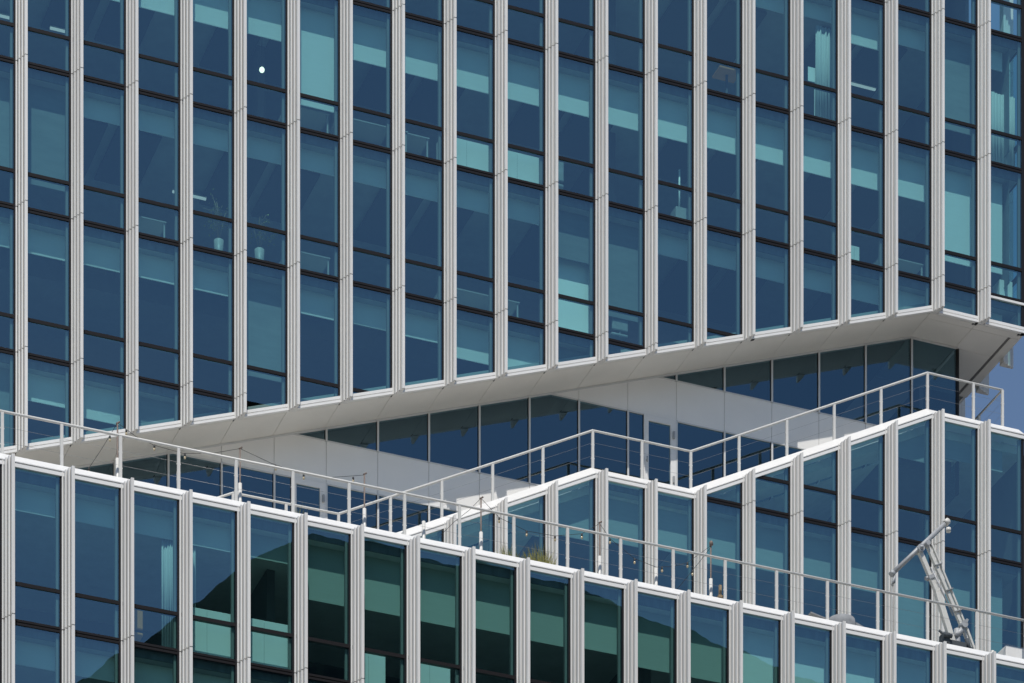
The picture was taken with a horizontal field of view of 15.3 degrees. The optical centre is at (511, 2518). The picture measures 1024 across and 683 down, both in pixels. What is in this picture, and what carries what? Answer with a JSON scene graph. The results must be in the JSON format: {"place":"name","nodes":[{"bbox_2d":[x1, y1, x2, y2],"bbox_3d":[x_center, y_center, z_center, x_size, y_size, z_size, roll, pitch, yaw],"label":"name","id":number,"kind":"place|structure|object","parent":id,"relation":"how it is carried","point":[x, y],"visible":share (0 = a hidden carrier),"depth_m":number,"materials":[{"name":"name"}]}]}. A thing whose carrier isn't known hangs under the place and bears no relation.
{"place":"outdoors","nodes":[
{"label":"outdoors","id":0,"kind":"place"},
{"bbox_2d":[0,453,1023,682],"bbox_3d":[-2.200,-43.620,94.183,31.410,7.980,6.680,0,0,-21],"label":"office block","id":1,"kind":"structure","parent":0,"point":[90,562],"depth_m":91.28,"materials":[{"name":"metal"}]},
{"bbox_2d":[3,618,61,682],"bbox_3d":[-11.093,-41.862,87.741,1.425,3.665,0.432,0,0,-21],"label":"window","id":2,"kind":"structure","parent":1,"relation":"in","point":[28,654],"depth_m":87.86,"materials":[{"name":"blue glass"}]},
{"bbox_2d":[15,476,61,629],"bbox_3d":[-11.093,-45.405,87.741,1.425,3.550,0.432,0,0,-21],"label":"window","id":3,"kind":"structure","parent":1,"relation":"in","point":[26,500],"depth_m":87.84,"materials":[{"name":"blue glass"}]},
{"bbox_2d":[63,488,120,640],"bbox_3d":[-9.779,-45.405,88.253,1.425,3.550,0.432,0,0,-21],"label":"window","id":4,"kind":"structure","parent":1,"relation":"in","point":[87,512],"depth_m":88.34,"materials":[{"name":"blue glass"}]},
{"bbox_2d":[63,628,120,682],"bbox_3d":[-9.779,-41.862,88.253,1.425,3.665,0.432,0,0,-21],"label":"window","id":5,"kind":"structure","parent":1,"relation":"in","point":[88,665],"depth_m":88.38,"materials":[{"name":"blue glass"}]},
{"bbox_2d":[134,500,178,651],"bbox_3d":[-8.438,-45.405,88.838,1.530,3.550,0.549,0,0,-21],"label":"window","id":6,"kind":"structure","parent":1,"relation":"in","point":[165,528],"depth_m":89.01,"materials":[{"name":"blue glass"}]},
{"bbox_2d":[193,607,230,658],"bbox_3d":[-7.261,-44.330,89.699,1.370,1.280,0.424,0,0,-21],"label":"cabinet","id":7,"kind":"object","parent":1,"relation":"on","point":[211,639],"visible":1,"depth_m":89.55,"materials":[{"name":"paint"}]},
{"bbox_2d":[193,511,237,662],"bbox_3d":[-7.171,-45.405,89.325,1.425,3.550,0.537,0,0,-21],"label":"window","id":8,"kind":"structure","parent":1,"relation":"in","point":[206,536],"depth_m":89.36,"materials":[{"name":"blue glass"}]},
{"bbox_2d":[250,618,287,668],"bbox_3d":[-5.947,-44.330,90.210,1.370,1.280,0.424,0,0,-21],"label":"cabinet","id":9,"kind":"object","parent":1,"relation":"on","point":[269,650],"visible":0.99,"depth_m":90.06,"materials":[{"name":"paint"}]},
{"bbox_2d":[251,523,293,672],"bbox_3d":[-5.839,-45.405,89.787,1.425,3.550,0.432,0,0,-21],"label":"window","id":10,"kind":"structure","parent":1,"relation":"in","point":[266,548],"depth_m":89.88,"materials":[{"name":"teal glass"}]},
{"bbox_2d":[308,534,350,682],"bbox_3d":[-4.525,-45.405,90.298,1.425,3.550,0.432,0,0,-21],"label":"window","id":11,"kind":"structure","parent":1,"relation":"in","point":[329,570],"depth_m":90.45,"materials":[{"name":"teal glass"}]},
{"bbox_2d":[352,545,405,682],"bbox_3d":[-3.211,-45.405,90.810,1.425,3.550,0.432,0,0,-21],"label":"window","id":12,"kind":"structure","parent":1,"relation":"in","point":[384,580],"depth_m":90.99,"materials":[{"name":"teal glass"}]},
{"bbox_2d":[408,556,461,682],"bbox_3d":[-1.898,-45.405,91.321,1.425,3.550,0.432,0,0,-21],"label":"window","id":13,"kind":"structure","parent":1,"relation":"in","point":[440,591],"depth_m":91.48,"materials":[{"name":"teal glass"}]},
{"bbox_2d":[463,567,515,682],"bbox_3d":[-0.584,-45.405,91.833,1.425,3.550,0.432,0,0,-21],"label":"window","id":14,"kind":"structure","parent":1,"relation":"in","point":[495,601],"depth_m":92.01,"materials":[{"name":"teal glass"}]},
{"bbox_2d":[0,409,1023,649],"bbox_3d":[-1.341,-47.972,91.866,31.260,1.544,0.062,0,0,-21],"label":"railing","id":15,"kind":"object","parent":1,"relation":"on","point":[404,494],"visible":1,"depth_m":92.23,"materials":[{"name":"white metal"}]},
{"bbox_2d":[530,578,569,682],"bbox_3d":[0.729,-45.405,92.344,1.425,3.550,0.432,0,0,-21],"label":"window","id":16,"kind":"structure","parent":1,"relation":"in","point":[549,612],"depth_m":92.55,"materials":[{"name":"teal glass"}]},
{"bbox_2d":[584,589,623,682],"bbox_3d":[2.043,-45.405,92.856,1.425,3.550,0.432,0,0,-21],"label":"window","id":17,"kind":"structure","parent":1,"relation":"in","point":[603,623],"depth_m":93.05,"materials":[{"name":"teal glass"}]},
{"bbox_2d":[638,599,676,682],"bbox_3d":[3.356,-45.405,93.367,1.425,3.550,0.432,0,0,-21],"label":"window","id":18,"kind":"structure","parent":1,"relation":"in","point":[657,633],"depth_m":93.58,"materials":[{"name":"teal glass"}]},
{"bbox_2d":[691,610,728,682],"bbox_3d":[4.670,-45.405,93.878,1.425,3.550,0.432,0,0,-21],"label":"window","id":19,"kind":"structure","parent":1,"relation":"in","point":[709,643],"depth_m":94.10,"materials":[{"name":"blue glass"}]},
{"bbox_2d":[397,409,1023,653],"bbox_3d":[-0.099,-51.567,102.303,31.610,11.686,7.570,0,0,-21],"label":"office block","id":20,"kind":"structure","parent":1,"relation":"on","point":[979,547],"depth_m":102.40,"materials":[{"name":"metal"}]},
{"bbox_2d":[0,247,958,581],"bbox_3d":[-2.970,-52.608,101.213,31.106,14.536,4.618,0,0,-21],"label":"terrace wall","id":21,"kind":"structure","parent":20,"relation":"on","point":[684,409],"depth_m":100.01,"materials":[{"name":"grey"}]},
{"bbox_2d":[167,453,220,496],"bbox_3d":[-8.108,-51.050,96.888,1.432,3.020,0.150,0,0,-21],"label":"window","id":22,"kind":"structure","parent":21,"relation":"in","point":[187,471],"depth_m":96.88,"materials":[{"name":"blue glass"}]},
{"bbox_2d":[221,461,272,507],"bbox_3d":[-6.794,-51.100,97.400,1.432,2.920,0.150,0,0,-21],"label":"window","id":23,"kind":"structure","parent":21,"relation":"in","point":[261,486],"depth_m":97.40,"materials":[{"name":"blue glass"}]},
{"bbox_2d":[326,483,376,528],"bbox_3d":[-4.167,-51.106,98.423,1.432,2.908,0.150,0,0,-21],"label":"window","id":24,"kind":"structure","parent":21,"relation":"in","point":[333,500],"depth_m":98.40,"materials":[{"name":"blue glass"}]},
{"bbox_2d":[377,414,427,462],"bbox_3d":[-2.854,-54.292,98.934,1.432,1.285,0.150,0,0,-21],"label":"window","id":25,"kind":"structure","parent":21,"relation":"in","point":[407,437],"depth_m":98.93,"materials":[{"name":"blue glass"}]},
{"bbox_2d":[377,493,427,532],"bbox_3d":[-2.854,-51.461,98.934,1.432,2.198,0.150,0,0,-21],"label":"window","id":26,"kind":"structure","parent":21,"relation":"in","point":[397,512],"depth_m":98.86,"materials":[{"name":"blue glass"}]},
{"bbox_2d":[428,406,478,472],"bbox_3d":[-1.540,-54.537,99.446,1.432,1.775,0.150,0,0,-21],"label":"window","id":27,"kind":"structure","parent":21,"relation":"in","point":[453,435],"depth_m":99.44,"materials":[{"name":"blue glass"}]},
{"bbox_2d":[479,398,528,483],"bbox_3d":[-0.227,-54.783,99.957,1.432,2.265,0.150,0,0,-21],"label":"window","id":28,"kind":"structure","parent":21,"relation":"in","point":[503,426],"depth_m":99.95,"materials":[{"name":"blue glass"}]},
{"bbox_2d":[0,0,1023,466],"bbox_3d":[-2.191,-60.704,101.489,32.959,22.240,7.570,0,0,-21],"label":"office block","id":29,"kind":"structure","parent":21,"relation":"on","point":[118,118],"depth_m":99.40,"materials":[{"name":"metal"}]},
{"bbox_2d":[0,55,15,206],"bbox_3d":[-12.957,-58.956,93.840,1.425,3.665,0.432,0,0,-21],"label":"window","id":30,"kind":"structure","parent":29,"relation":"in","point":[7,86],"depth_m":93.97,"materials":[{"name":"blue glass"}]},
{"bbox_2d":[0,201,15,352],"bbox_3d":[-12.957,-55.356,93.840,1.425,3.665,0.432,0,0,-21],"label":"window","id":31,"kind":"structure","parent":29,"relation":"in","point":[7,231],"depth_m":93.92,"materials":[{"name":"blue glass"}]},
{"bbox_2d":[17,59,70,218],"bbox_3d":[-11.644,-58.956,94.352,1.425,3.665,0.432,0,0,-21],"label":"window","id":32,"kind":"structure","parent":29,"relation":"in","point":[49,110],"depth_m":94.52,"materials":[{"name":"blue glass"}]},
{"bbox_2d":[17,204,70,363],"bbox_3d":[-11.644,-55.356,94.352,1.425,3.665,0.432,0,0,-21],"label":"window","id":33,"kind":"structure","parent":29,"relation":"in","point":[40,243],"depth_m":94.43,"materials":[{"name":"blue glass"}]},
{"bbox_2d":[17,350,70,446],"bbox_3d":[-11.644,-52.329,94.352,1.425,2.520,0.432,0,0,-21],"label":"window","id":34,"kind":"structure","parent":29,"relation":"in","point":[41,389],"depth_m":94.47,"materials":[{"name":"blue glass"}]},
{"bbox_2d":[83,75,125,231],"bbox_3d":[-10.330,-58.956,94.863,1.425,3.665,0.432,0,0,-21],"label":"window","id":35,"kind":"structure","parent":29,"relation":"in","point":[98,110],"depth_m":94.93,"materials":[{"name":"blue glass"}]},
{"bbox_2d":[83,364,125,428],"bbox_3d":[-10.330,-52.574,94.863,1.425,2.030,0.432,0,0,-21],"label":"window","id":36,"kind":"structure","parent":29,"relation":"in","point":[101,405],"depth_m":95.03,"materials":[{"name":"blue glass"}]},
{"bbox_2d":[83,219,126,375],"bbox_3d":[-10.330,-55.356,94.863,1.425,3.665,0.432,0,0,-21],"label":"window","id":37,"kind":"structure","parent":29,"relation":"in","point":[94,255],"depth_m":94.93,"materials":[{"name":"blue glass"}]},
{"bbox_2d":[127,87,179,243],"bbox_3d":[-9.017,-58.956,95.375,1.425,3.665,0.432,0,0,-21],"label":"window","id":38,"kind":"structure","parent":29,"relation":"in","point":[148,122],"depth_m":95.45,"materials":[{"name":"blue glass"}]},
{"bbox_2d":[127,231,179,386],"bbox_3d":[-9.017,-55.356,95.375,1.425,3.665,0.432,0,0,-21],"label":"window","id":39,"kind":"structure","parent":29,"relation":"in","point":[153,268],"depth_m":95.45,"materials":[{"name":"blue glass"}]},
{"bbox_2d":[127,375,180,429],"bbox_3d":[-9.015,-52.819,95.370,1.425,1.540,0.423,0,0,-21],"label":"window","id":40,"kind":"structure","parent":29,"relation":"in","point":[149,410],"depth_m":95.49,"materials":[{"name":"blue glass"}]},
{"bbox_2d":[138,0,180,100],"bbox_3d":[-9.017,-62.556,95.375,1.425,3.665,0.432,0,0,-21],"label":"window","id":41,"kind":"structure","parent":29,"relation":"in","point":[170,7],"depth_m":95.45,"materials":[{"name":"blue glass"}]},
{"bbox_2d":[193,0,233,112],"bbox_3d":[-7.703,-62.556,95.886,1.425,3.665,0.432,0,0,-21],"label":"window","id":42,"kind":"structure","parent":29,"relation":"in","point":[217,13],"depth_m":95.98,"materials":[{"name":"blue glass"}]},
{"bbox_2d":[193,101,233,255],"bbox_3d":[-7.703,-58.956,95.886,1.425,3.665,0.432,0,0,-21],"label":"window","id":43,"kind":"structure","parent":29,"relation":"in","point":[206,136],"depth_m":95.96,"materials":[{"name":"blue glass"}]},
{"bbox_2d":[193,244,234,398],"bbox_3d":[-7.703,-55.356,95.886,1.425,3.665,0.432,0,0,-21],"label":"window","id":44,"kind":"structure","parent":29,"relation":"in","point":[204,279],"depth_m":95.96,"materials":[{"name":"blue glass"}]},
{"bbox_2d":[236,113,286,267],"bbox_3d":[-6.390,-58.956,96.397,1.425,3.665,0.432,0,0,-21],"label":"window","id":45,"kind":"structure","parent":29,"relation":"in","point":[259,149],"depth_m":96.48,"materials":[{"name":"blue glass"}]},
{"bbox_2d":[247,0,286,125],"bbox_3d":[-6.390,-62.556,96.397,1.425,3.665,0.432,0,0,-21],"label":"window","id":46,"kind":"structure","parent":29,"relation":"in","point":[267,19],"depth_m":96.52,"materials":[{"name":"blue glass"}]},
{"bbox_2d":[247,256,286,404],"bbox_3d":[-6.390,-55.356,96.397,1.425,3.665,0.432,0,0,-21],"label":"window","id":47,"kind":"structure","parent":29,"relation":"in","point":[266,301],"depth_m":96.59,"materials":[{"name":"blue glass"}]},
{"bbox_2d":[289,126,339,279],"bbox_3d":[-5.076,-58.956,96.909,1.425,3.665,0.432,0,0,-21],"label":"window","id":48,"kind":"structure","parent":29,"relation":"in","point":[313,161],"depth_m":97.00,"materials":[{"name":"blue glass"}]},
{"bbox_2d":[289,268,339,404],"bbox_3d":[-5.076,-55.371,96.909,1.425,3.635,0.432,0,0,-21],"label":"window","id":49,"kind":"structure","parent":29,"relation":"in","point":[314,304],"depth_m":97.00,"materials":[{"name":"blue glass"}]},
{"bbox_2d":[300,0,339,138],"bbox_3d":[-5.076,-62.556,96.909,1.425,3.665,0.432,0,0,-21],"label":"window","id":50,"kind":"structure","parent":29,"relation":"in","point":[319,32],"depth_m":97.11,"materials":[{"name":"blue glass"}]},
{"bbox_2d":[341,138,392,291],"bbox_3d":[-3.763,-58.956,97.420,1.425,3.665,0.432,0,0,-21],"label":"window","id":51,"kind":"structure","parent":29,"relation":"in","point":[363,173],"depth_m":97.49,"materials":[{"name":"blue glass"}]},
{"bbox_2d":[341,279,392,397],"bbox_3d":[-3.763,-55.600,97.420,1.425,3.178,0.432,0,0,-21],"label":"window","id":52,"kind":"structure","parent":29,"relation":"in","point":[366,315],"depth_m":97.52,"materials":[{"name":"blue glass"}]},
{"bbox_2d":[353,0,391,150],"bbox_3d":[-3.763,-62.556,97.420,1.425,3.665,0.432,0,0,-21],"label":"window","id":53,"kind":"structure","parent":29,"relation":"in","point":[372,45],"depth_m":97.52,"materials":[{"name":"blue glass"}]},
{"bbox_2d":[393,291,443,388],"bbox_3d":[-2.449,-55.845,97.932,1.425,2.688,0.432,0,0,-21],"label":"window","id":54,"kind":"structure","parent":29,"relation":"in","point":[417,327],"depth_m":98.04,"materials":[{"name":"blue glass"}]},
{"bbox_2d":[405,12,443,163],"bbox_3d":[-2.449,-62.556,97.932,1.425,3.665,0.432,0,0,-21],"label":"window","id":55,"kind":"structure","parent":29,"relation":"in","point":[424,58],"depth_m":98.02,"materials":[{"name":"blue glass"}]},
{"bbox_2d":[405,152,443,302],"bbox_3d":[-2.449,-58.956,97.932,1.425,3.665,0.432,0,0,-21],"label":"window","id":56,"kind":"structure","parent":29,"relation":"in","point":[415,186],"depth_m":98.00,"materials":[{"name":"blue glass"}]},
{"bbox_2d":[445,22,494,175],"bbox_3d":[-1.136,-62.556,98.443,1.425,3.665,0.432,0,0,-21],"label":"window","id":57,"kind":"structure","parent":29,"relation":"in","point":[475,70],"depth_m":98.52,"materials":[{"name":"blue glass"}]},
{"bbox_2d":[445,161,494,314],"bbox_3d":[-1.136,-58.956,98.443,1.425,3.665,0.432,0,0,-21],"label":"window","id":58,"kind":"structure","parent":29,"relation":"in","point":[467,198],"depth_m":98.52,"materials":[{"name":"blue glass"}]},
{"bbox_2d":[445,301,494,380],"bbox_3d":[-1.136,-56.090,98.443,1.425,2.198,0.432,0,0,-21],"label":"window","id":59,"kind":"structure","parent":29,"relation":"in","point":[473,344],"depth_m":98.62,"materials":[{"name":"blue glass"}]},
{"bbox_2d":[496,35,544,187],"bbox_3d":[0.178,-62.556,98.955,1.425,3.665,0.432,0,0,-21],"label":"window","id":60,"kind":"structure","parent":29,"relation":"in","point":[526,83],"depth_m":99.05,"materials":[{"name":"blue glass"}]},
{"bbox_2d":[496,174,544,325],"bbox_3d":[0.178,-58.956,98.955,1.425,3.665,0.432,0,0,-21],"label":"window","id":61,"kind":"structure","parent":29,"relation":"in","point":[527,212],"depth_m":99.03,"materials":[{"name":"blue glass"}]},
{"bbox_2d":[496,313,544,373],"bbox_3d":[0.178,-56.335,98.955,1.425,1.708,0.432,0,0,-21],"label":"window","id":62,"kind":"structure","parent":29,"relation":"in","point":[520,351],"depth_m":99.11,"materials":[{"name":"blue glass"}]},
{"bbox_2d":[558,257,588,332],"bbox_3d":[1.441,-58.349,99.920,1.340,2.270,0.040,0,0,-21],"label":"whiteboard","id":63,"kind":"object","parent":29,"relation":"on","point":[573,278],"visible":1,"depth_m":99.97,"materials":[{"name":"white"}]},
{"bbox_2d":[558,51,594,199],"bbox_3d":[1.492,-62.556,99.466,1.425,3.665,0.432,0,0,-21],"label":"window","id":64,"kind":"structure","parent":29,"relation":"in","point":[576,95],"depth_m":99.59,"materials":[{"name":"blue glass"}]},
{"bbox_2d":[558,189,595,337],"bbox_3d":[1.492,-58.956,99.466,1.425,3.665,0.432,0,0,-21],"label":"window","id":65,"kind":"structure","parent":29,"relation":"in","point":[576,232],"depth_m":99.59,"materials":[{"name":"blue glass"}]},
{"bbox_2d":[608,63,644,211],"bbox_3d":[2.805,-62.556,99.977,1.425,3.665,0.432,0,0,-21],"label":"window","id":66,"kind":"structure","parent":29,"relation":"in","point":[626,108],"depth_m":100.05,"materials":[{"name":"blue glass"}]},
{"bbox_2d":[608,201,644,348],"bbox_3d":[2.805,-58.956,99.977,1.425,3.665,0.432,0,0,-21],"label":"window","id":67,"kind":"structure","parent":29,"relation":"in","point":[626,244],"depth_m":100.17,"materials":[{"name":"blue glass"}]},
{"bbox_2d":[646,73,693,223],"bbox_3d":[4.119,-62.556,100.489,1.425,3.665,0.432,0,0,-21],"label":"window","id":68,"kind":"structure","parent":29,"relation":"in","point":[675,119],"depth_m":100.61,"materials":[{"name":"blue glass"}]},
{"bbox_2d":[646,210,693,350],"bbox_3d":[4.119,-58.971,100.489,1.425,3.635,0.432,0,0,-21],"label":"window","id":69,"kind":"structure","parent":29,"relation":"in","point":[669,246],"depth_m":100.56,"materials":[{"name":"blue glass"}]},
{"bbox_2d":[695,85,741,234],"bbox_3d":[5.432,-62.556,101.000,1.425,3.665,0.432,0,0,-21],"label":"window","id":70,"kind":"structure","parent":29,"relation":"in","point":[724,132],"depth_m":101.11,"materials":[{"name":"blue glass"}]},
{"bbox_2d":[695,221,741,342],"bbox_3d":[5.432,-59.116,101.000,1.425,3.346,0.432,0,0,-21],"label":"window","id":71,"kind":"structure","parent":29,"relation":"in","point":[719,257],"depth_m":101.08,"materials":[{"name":"blue glass"}]},
{"bbox_2d":[743,99,790,246],"bbox_3d":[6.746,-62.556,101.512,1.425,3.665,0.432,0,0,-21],"label":"window","id":72,"kind":"structure","parent":29,"relation":"in","point":[772,144],"depth_m":101.63,"materials":[{"name":"blue glass"}]},
{"bbox_2d":[751,236,789,340],"bbox_3d":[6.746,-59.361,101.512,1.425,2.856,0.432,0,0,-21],"label":"window","id":73,"kind":"structure","parent":29,"relation":"in","point":[771,270],"depth_m":101.63,"materials":[{"name":"blue glass"}]},
{"bbox_2d":[791,246,837,328],"bbox_3d":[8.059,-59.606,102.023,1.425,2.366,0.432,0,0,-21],"label":"window","id":74,"kind":"structure","parent":29,"relation":"in","point":[812,279],"depth_m":102.15,"materials":[{"name":"blue glass"}]},
{"bbox_2d":[803,0,837,123],"bbox_3d":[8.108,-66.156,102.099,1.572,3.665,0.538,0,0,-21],"label":"window","id":75,"kind":"structure","parent":29,"relation":"in","point":[825,85],"depth_m":102.37,"materials":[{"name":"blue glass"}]},
{"bbox_2d":[803,113,837,257],"bbox_3d":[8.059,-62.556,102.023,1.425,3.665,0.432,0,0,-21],"label":"window","id":76,"kind":"structure","parent":29,"relation":"in","point":[820,156],"depth_m":102.10,"materials":[{"name":"blue glass"}]},
{"bbox_2d":[839,124,884,268],"bbox_3d":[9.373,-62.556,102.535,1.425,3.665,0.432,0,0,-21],"label":"window","id":77,"kind":"structure","parent":29,"relation":"in","point":[867,167],"depth_m":102.62,"materials":[{"name":"blue glass"}]},
{"bbox_2d":[851,0,884,135],"bbox_3d":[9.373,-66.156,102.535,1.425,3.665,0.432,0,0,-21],"label":"window","id":78,"kind":"structure","parent":29,"relation":"in","point":[867,32],"depth_m":102.62,"materials":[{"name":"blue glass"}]},
{"bbox_2d":[886,1,931,147],"bbox_3d":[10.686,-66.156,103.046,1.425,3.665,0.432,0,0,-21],"label":"window","id":79,"kind":"structure","parent":29,"relation":"in","point":[907,37],"depth_m":103.13,"materials":[{"name":"blue glass"}]},
{"bbox_2d":[886,134,931,280],"bbox_3d":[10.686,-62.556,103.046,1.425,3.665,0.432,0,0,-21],"label":"window","id":80,"kind":"structure","parent":29,"relation":"in","point":[914,178],"depth_m":103.15,"materials":[{"name":"blue glass"}]},
{"bbox_2d":[945,16,977,159],"bbox_3d":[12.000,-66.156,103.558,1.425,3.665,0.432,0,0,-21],"label":"window","id":81,"kind":"structure","parent":29,"relation":"in","point":[960,57],"depth_m":103.78,"materials":[{"name":"blue glass"}]},
{"bbox_2d":[945,149,977,291],"bbox_3d":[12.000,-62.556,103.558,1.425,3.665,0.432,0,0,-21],"label":"window","id":82,"kind":"structure","parent":29,"relation":"in","point":[960,189],"depth_m":103.78,"materials":[{"name":"teal glass"}]},
{"bbox_2d":[991,29,1023,170],"bbox_3d":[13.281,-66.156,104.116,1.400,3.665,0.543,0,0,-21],"label":"window","id":83,"kind":"structure","parent":29,"relation":"in","point":[998,134],"depth_m":104.26,"materials":[{"name":"teal glass"}]},
{"bbox_2d":[991,161,1023,302],"bbox_3d":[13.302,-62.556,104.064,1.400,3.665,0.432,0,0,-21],"label":"window","id":84,"kind":"structure","parent":29,"relation":"in","point":[997,266],"depth_m":104.16,"materials":[{"name":"blue glass"}]},
{"bbox_2d":[529,394,577,491],"bbox_3d":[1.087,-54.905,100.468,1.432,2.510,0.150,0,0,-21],"label":"window","id":85,"kind":"structure","parent":21,"relation":"in","point":[553,417],"depth_m":100.44,"materials":[{"name":"blue glass"}]},
{"bbox_2d":[578,399,626,488],"bbox_3d":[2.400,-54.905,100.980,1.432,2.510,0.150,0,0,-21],"label":"window","id":86,"kind":"structure","parent":21,"relation":"in","point":[591,415],"depth_m":100.96,"materials":[{"name":"blue glass"}]},
{"bbox_2d":[644,413,675,485],"bbox_3d":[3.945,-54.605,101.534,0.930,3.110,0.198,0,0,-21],"label":"door","id":87,"kind":"structure","parent":21,"relation":"in","point":[657,429],"depth_m":101.55,"materials":[{"name":"white metal"}]},
{"bbox_2d":[676,420,723,496],"bbox_3d":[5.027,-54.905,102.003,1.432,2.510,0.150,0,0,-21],"label":"window","id":88,"kind":"structure","parent":21,"relation":"in","point":[689,436],"depth_m":101.97,"materials":[{"name":"blue glass"}]},
{"bbox_2d":[724,431,770,503],"bbox_3d":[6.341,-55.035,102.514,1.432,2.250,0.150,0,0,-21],"label":"window","id":89,"kind":"structure","parent":21,"relation":"in","point":[748,461],"depth_m":102.47,"materials":[{"name":"blue glass"}]},
{"bbox_2d":[724,360,771,402],"bbox_3d":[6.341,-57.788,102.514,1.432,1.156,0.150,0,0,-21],"label":"window","id":90,"kind":"structure","parent":21,"relation":"in","point":[753,380],"depth_m":102.52,"materials":[{"name":"blue glass"}]},
{"bbox_2d":[771,353,817,412],"bbox_3d":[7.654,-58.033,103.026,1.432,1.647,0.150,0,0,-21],"label":"window","id":91,"kind":"structure","parent":21,"relation":"in","point":[794,380],"depth_m":103.02,"materials":[{"name":"blue glass"}]},
{"bbox_2d":[818,345,865,423],"bbox_3d":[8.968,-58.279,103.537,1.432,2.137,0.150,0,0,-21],"label":"window","id":92,"kind":"structure","parent":21,"relation":"in","point":[841,373],"depth_m":103.53,"materials":[{"name":"blue glass"}]},
{"bbox_2d":[865,339,910,431],"bbox_3d":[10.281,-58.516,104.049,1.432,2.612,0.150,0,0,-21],"label":"window","id":93,"kind":"structure","parent":21,"relation":"in","point":[886,363],"depth_m":104.04,"materials":[{"name":"blue glass"}]},
{"bbox_2d":[911,338,956,429],"bbox_3d":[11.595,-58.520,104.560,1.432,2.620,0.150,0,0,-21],"label":"window","id":94,"kind":"structure","parent":21,"relation":"in","point":[925,357],"depth_m":104.55,"materials":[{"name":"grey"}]},
{"bbox_2d":[558,478,594,572],"bbox_3d":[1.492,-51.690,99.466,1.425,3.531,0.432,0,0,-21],"label":"window","id":95,"kind":"structure","parent":20,"relation":"in","point":[579,512],"depth_m":99.66,"materials":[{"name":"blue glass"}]},
{"bbox_2d":[218,372,1003,531],"bbox_3d":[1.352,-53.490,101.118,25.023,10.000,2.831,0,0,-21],"label":"railing","id":96,"kind":"object","parent":20,"relation":"on","point":[738,436],"visible":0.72,"depth_m":100.76,"materials":[{"name":"white metal"}]},
{"bbox_2d":[608,488,644,582],"bbox_3d":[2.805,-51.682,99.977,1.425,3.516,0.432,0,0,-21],"label":"window","id":97,"kind":"structure","parent":20,"relation":"in","point":[625,519],"depth_m":100.17,"materials":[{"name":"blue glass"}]},
{"bbox_2d":[658,499,693,592],"bbox_3d":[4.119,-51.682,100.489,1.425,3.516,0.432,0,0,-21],"label":"window","id":98,"kind":"structure","parent":20,"relation":"in","point":[676,530],"depth_m":100.66,"materials":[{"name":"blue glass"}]},
{"bbox_2d":[695,496,741,601],"bbox_3d":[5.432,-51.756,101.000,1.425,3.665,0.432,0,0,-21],"label":"window","id":99,"kind":"structure","parent":20,"relation":"in","point":[726,535],"depth_m":101.18,"materials":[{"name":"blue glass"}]},
{"bbox_2d":[755,506,789,611],"bbox_3d":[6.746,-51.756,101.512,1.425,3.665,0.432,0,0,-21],"label":"window","id":100,"kind":"structure","parent":20,"relation":"in","point":[772,547],"depth_m":101.68,"materials":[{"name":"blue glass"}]},
{"bbox_2d":[803,516,837,615],"bbox_3d":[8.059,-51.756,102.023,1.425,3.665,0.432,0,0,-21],"label":"window","id":101,"kind":"structure","parent":20,"relation":"in","point":[820,557],"depth_m":102.17,"materials":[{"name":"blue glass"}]},
{"bbox_2d":[839,526,884,630],"bbox_3d":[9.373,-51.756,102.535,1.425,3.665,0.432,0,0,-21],"label":"window","id":102,"kind":"structure","parent":20,"relation":"in","point":[867,566],"depth_m":102.70,"materials":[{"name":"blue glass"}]},
{"bbox_2d":[886,419,930,545],"bbox_3d":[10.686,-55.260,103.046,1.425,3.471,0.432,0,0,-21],"label":"window","id":103,"kind":"structure","parent":20,"relation":"in","point":[918,449],"depth_m":103.15,"materials":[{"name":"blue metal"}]},
{"bbox_2d":[886,534,930,639],"bbox_3d":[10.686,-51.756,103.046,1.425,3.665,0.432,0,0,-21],"label":"window","id":104,"kind":"structure","parent":20,"relation":"in","point":[911,582],"depth_m":103.30,"materials":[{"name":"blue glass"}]},
{"bbox_2d":[945,546,976,644],"bbox_3d":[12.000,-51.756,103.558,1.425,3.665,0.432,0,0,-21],"label":"window","id":105,"kind":"structure","parent":20,"relation":"in","point":[963,582],"depth_m":103.76,"materials":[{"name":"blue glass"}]},
{"bbox_2d":[945,429,977,555],"bbox_3d":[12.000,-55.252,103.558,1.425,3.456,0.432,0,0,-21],"label":"window","id":106,"kind":"structure","parent":20,"relation":"in","point":[956,451],"depth_m":103.66,"materials":[{"name":"blue glass"}]},
{"bbox_2d":[978,555,1023,653],"bbox_3d":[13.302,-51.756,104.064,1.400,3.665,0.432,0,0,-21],"label":"window","id":107,"kind":"structure","parent":20,"relation":"in","point":[996,582],"depth_m":104.21,"materials":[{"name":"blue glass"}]},
{"bbox_2d":[991,439,1023,564],"bbox_3d":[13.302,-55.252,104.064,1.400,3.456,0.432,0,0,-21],"label":"window","id":108,"kind":"structure","parent":20,"relation":"in","point":[996,456],"depth_m":104.14,"materials":[{"name":"blue glass"}]},
{"bbox_2d":[743,620,779,682],"bbox_3d":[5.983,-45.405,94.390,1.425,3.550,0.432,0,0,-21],"label":"window","id":109,"kind":"structure","parent":1,"relation":"in","point":[761,653],"depth_m":94.63,"materials":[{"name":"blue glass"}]},
{"bbox_2d":[795,630,831,682],"bbox_3d":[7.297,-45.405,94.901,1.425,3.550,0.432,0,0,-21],"label":"window","id":110,"kind":"structure","parent":1,"relation":"in","point":[813,663],"depth_m":95.12,"materials":[{"name":"blue glass"}]},
{"bbox_2d":[889,518,974,648],"bbox_3d":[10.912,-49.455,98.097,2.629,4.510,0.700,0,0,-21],"label":"davit crane","id":111,"kind":"object","parent":1,"relation":"on","point":[949,637],"visible":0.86,"depth_m":98.12,"materials":[{"name":"metal"}]},
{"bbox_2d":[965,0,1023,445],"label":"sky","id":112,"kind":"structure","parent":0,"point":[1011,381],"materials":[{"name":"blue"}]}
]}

